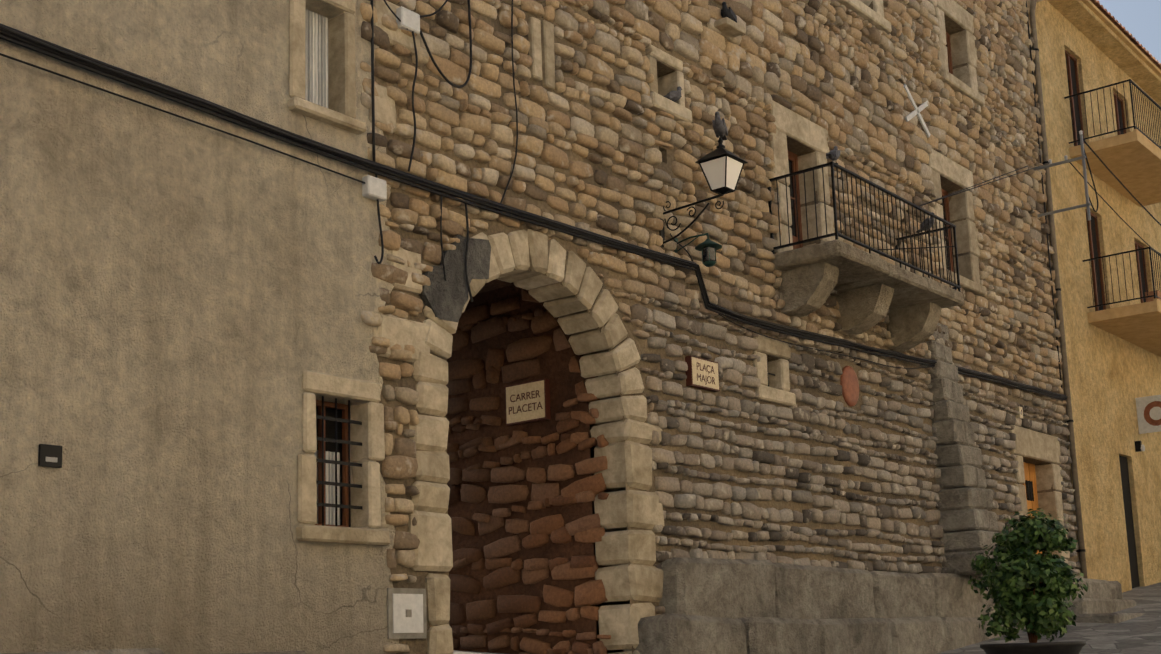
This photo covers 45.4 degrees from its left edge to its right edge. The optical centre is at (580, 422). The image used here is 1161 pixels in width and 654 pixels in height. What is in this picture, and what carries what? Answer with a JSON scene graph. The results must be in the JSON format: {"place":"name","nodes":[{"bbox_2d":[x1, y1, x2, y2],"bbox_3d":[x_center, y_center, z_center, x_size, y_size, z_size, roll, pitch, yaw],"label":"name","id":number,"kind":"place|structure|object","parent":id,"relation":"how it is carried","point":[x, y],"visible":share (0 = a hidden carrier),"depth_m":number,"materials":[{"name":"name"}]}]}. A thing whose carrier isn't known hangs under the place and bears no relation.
{"place":"outdoors","nodes":[
{"label":"outdoors","id":0,"kind":"place"},
{"bbox_2d":[453,650,503,653],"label":"passage paving","id":1,"kind":"structure","parent":0,"point":[462,652],"depth_m":14.44,"materials":[{"name":"grey stone"}]},
{"bbox_2d":[446,279,610,653],"bbox_3d":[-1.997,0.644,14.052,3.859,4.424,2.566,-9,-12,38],"label":"passage stone wall","id":2,"kind":"structure","parent":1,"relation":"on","point":[584,529],"depth_m":14.51,"materials":[{"name":"brown stone"}]},
{"bbox_2d":[937,582,1160,653],"bbox_3d":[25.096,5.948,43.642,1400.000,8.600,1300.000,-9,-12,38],"label":"street ground","id":3,"kind":"structure","parent":0,"point":[1140,634],"depth_m":18.68,"materials":[{"name":"grey stone"}]},
{"bbox_2d":[0,0,398,653],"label":"plaster wall","id":4,"kind":"structure","parent":3,"relation":"on","point":[184,304],"depth_m":9.74,"materials":[{"name":"beige paint"}]},
{"bbox_2d":[38,6,426,638],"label":"junction boxes","id":5,"kind":"object","parent":4,"relation":"attached to","point":[406,613],"visible":0.9,"depth_m":11.14,"materials":[{"name":"plastic"}]},
{"bbox_2d":[0,557,1144,653],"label":"wall base","id":6,"kind":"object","parent":3,"relation":"on","point":[729,606],"depth_m":15.56,"materials":[{"name":"stone"}]},
{"bbox_2d":[926,323,1004,575],"bbox_3d":[5.388,0.325,19.537,0.778,3.662,0.831,-9,-12,38],"label":"stone buttress","id":7,"kind":"object","parent":6,"relation":"on","point":[968,520],"visible":0.85,"depth_m":19.25,"materials":[{"name":"stone"}]},
{"bbox_2d":[374,0,1079,653],"bbox_3d":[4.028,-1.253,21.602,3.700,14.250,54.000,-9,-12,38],"label":"wall stones","id":8,"kind":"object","parent":3,"relation":"on","point":[668,158],"visible":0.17,"depth_m":15.41,"materials":[{"name":"beige stone"}]},
{"bbox_2d":[0,0,1067,400],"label":"electrical cables","id":9,"kind":"object","parent":8,"relation":"attached to","point":[110,72],"visible":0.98,"depth_m":11.87,"materials":[{"name":"black rubber"}]},
{"bbox_2d":[305,9,1042,554],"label":"windows and doors","id":10,"kind":"structure","parent":8,"relation":"attached to","point":[333,463],"depth_m":11.19,"materials":[{"name":"brown wood"}]},
{"bbox_2d":[288,0,1069,653],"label":"stone window surrounds","id":11,"kind":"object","parent":8,"relation":"attached to","point":[620,510],"depth_m":13.56,"materials":[{"name":"stone"}]},
{"bbox_2d":[419,234,490,321],"bbox_3d":[-1.088,-1.263,12.099,0.070,0.837,0.860,-9,-12,38],"label":"cement patch","id":12,"kind":"object","parent":11,"relation":"attached to","point":[442,298],"visible":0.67,"depth_m":12.04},
{"bbox_2d":[674,233,721,266],"bbox_3d":[1.246,-1.825,14.758,0.565,0.390,0.300,-9,-12,38],"label":"wall lamp","id":13,"kind":"object","parent":8,"relation":"attached to","point":[708,247],"visible":0.96,"depth_m":14.62,"materials":[{"name":"teal metal"}]},
{"bbox_2d":[360,0,1082,651],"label":"stone wall","id":14,"kind":"structure","parent":8,"relation":"attached to","point":[998,54],"depth_m":16.07,"materials":[{"name":"beige stone"}]},
{"bbox_2d":[659,137,747,246],"bbox_3d":[1.235,-2.426,14.515,1.001,1.015,0.400,-9,-12,38],"label":"street lamp","id":15,"kind":"object","parent":14,"relation":"attached to","point":[721,166],"visible":1,"depth_m":14.29,"materials":[{"name":"black metal"}]},
{"bbox_2d":[664,86,934,232],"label":"pigeons","id":16,"kind":"object","parent":15,"relation":"on","point":[720,127],"visible":0.77,"depth_m":15.21,"materials":[{"name":"black"}]},
{"bbox_2d":[714,17,744,37],"bbox_3d":[1.689,-4.605,16.257,0.325,0.090,0.407,-9,-12,38],"label":"stone ledge","id":17,"kind":"object","parent":14,"relation":"attached to","point":[727,27],"visible":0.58,"depth_m":16.16,"materials":[{"name":"stone"}]},
{"bbox_2d":[721,1,736,22],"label":"pigeon on ledge","id":18,"kind":"object","parent":17,"relation":"on","point":[727,12],"visible":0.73,"depth_m":16.18,"materials":[{"name":"black"}]},
{"bbox_2d":[768,161,960,291],"bbox_3d":[3.676,-2.325,17.663,0.896,0.960,3.420,-9,-12,38],"label":"balcony railing","id":19,"kind":"object","parent":14,"relation":"attached to","point":[832,164],"visible":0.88,"depth_m":17.05,"materials":[{"name":"black metal"}]},
{"bbox_2d":[903,84,930,137],"bbox_3d":[4.933,-4.553,20.289,0.056,0.622,0.817,-9,-12,38],"label":"tie rod anchor cross","id":20,"kind":"object","parent":14,"relation":"attached to","point":[916,111],"visible":0.92,"depth_m":20.26,"materials":[{"name":"metal"}]},
{"bbox_2d":[505,356,1022,425],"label":"signs","id":21,"kind":"object","parent":8,"relation":"attached to","point":[542,386],"visible":0.9,"depth_m":14.64,"materials":[{"name":"beige"}]},
{"bbox_2d":[509,390,542,414],"bbox_3d":[-0.578,-0.212,14.547,0.469,0.207,0.004,-9,-12,38],"label":"sign text","id":22,"kind":"object","parent":21,"relation":"attached to","point":[525,404],"visible":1,"depth_m":14.55,"materials":[{"name":"brown paint"}]},
{"bbox_2d":[697,362,714,384],"bbox_3d":[1.351,-0.511,14.941,0.004,0.227,0.351,-9,-12,38],"label":"sign lettering","id":23,"kind":"object","parent":21,"relation":"attached to","point":[712,380],"visible":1,"depth_m":14.93,"materials":[{"name":"brown paint"}]},
{"bbox_2d":[840,366,858,406],"bbox_3d":[3.435,-0.463,17.649,0.045,0.531,0.450,-9,-12,38],"label":"oval plaque","id":24,"kind":"object","parent":8,"relation":"attached to","point":[849,382],"depth_m":17.59,"materials":[{"name":"ceramic"}]},
{"bbox_2d":[771,239,963,352],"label":"balcony slab corbels","id":25,"kind":"object","parent":8,"relation":"attached to","point":[871,289],"visible":0.94,"depth_m":17.32,"materials":[{"name":"beige stone"}]},
{"bbox_2d":[919,130,1160,255],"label":"cables","id":26,"kind":"object","parent":8,"relation":"attached to","point":[1067,160],"visible":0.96,"depth_m":23.48,"materials":[{"name":"silver metal"}]},
{"bbox_2d":[1029,0,1087,578],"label":"drain pipe","id":27,"kind":"object","parent":8,"relation":"attached to","point":[1079,524],"visible":0.79,"depth_m":23.92,"materials":[{"name":"black metal"}]},
{"bbox_2d":[980,641,1085,653],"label":"planter bowl","id":28,"kind":"object","parent":3,"relation":"on","point":[1071,647],"visible":1,"depth_m":13.62,"materials":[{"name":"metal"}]},
{"bbox_2d":[967,508,1087,642],"bbox_3d":[4.558,1.582,14.123,1.121,1.399,1.133,4,-11,-31],"label":"boxwood shrub","id":29,"kind":"object","parent":28,"relation":"in","point":[1031,587],"visible":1,"depth_m":13.90,"materials":[{"name":"green plant"}]},
{"bbox_2d":[1029,0,1160,592],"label":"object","id":30,"kind":"structure","parent":3,"relation":"on","point":[1113,351],"depth_m":26.05,"materials":[{"name":"yellow paint"}]},
{"bbox_2d":[1064,79,1160,307],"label":"balcony railings","id":31,"kind":"object","parent":30,"relation":"attached to","point":[1159,146],"visible":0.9,"depth_m":25.21,"materials":[{"name":"black metal"}]},
{"bbox_2d":[1090,0,1160,69],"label":"yellow house roof tiles","id":32,"kind":"object","parent":30,"relation":"on","point":[1107,14],"visible":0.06,"depth_m":27.74,"materials":[{"name":"tile"}]},
{"bbox_2d":[1134,395,1160,451],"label":"wall sign","id":33,"kind":"object","parent":30,"relation":"attached to","point":[1148,408],"visible":1,"depth_m":26.62,"materials":[{"name":"white metal"}]},
{"bbox_2d":[1096,0,1160,62],"label":"sky","id":34,"kind":"structure","parent":0,"point":[1141,18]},
{"bbox_2d":[1145,290,1160,301],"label":"yellow house balcony planter","id":35,"kind":"object","parent":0,"point":[1149,299],"visible":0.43,"depth_m":24.77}
]}

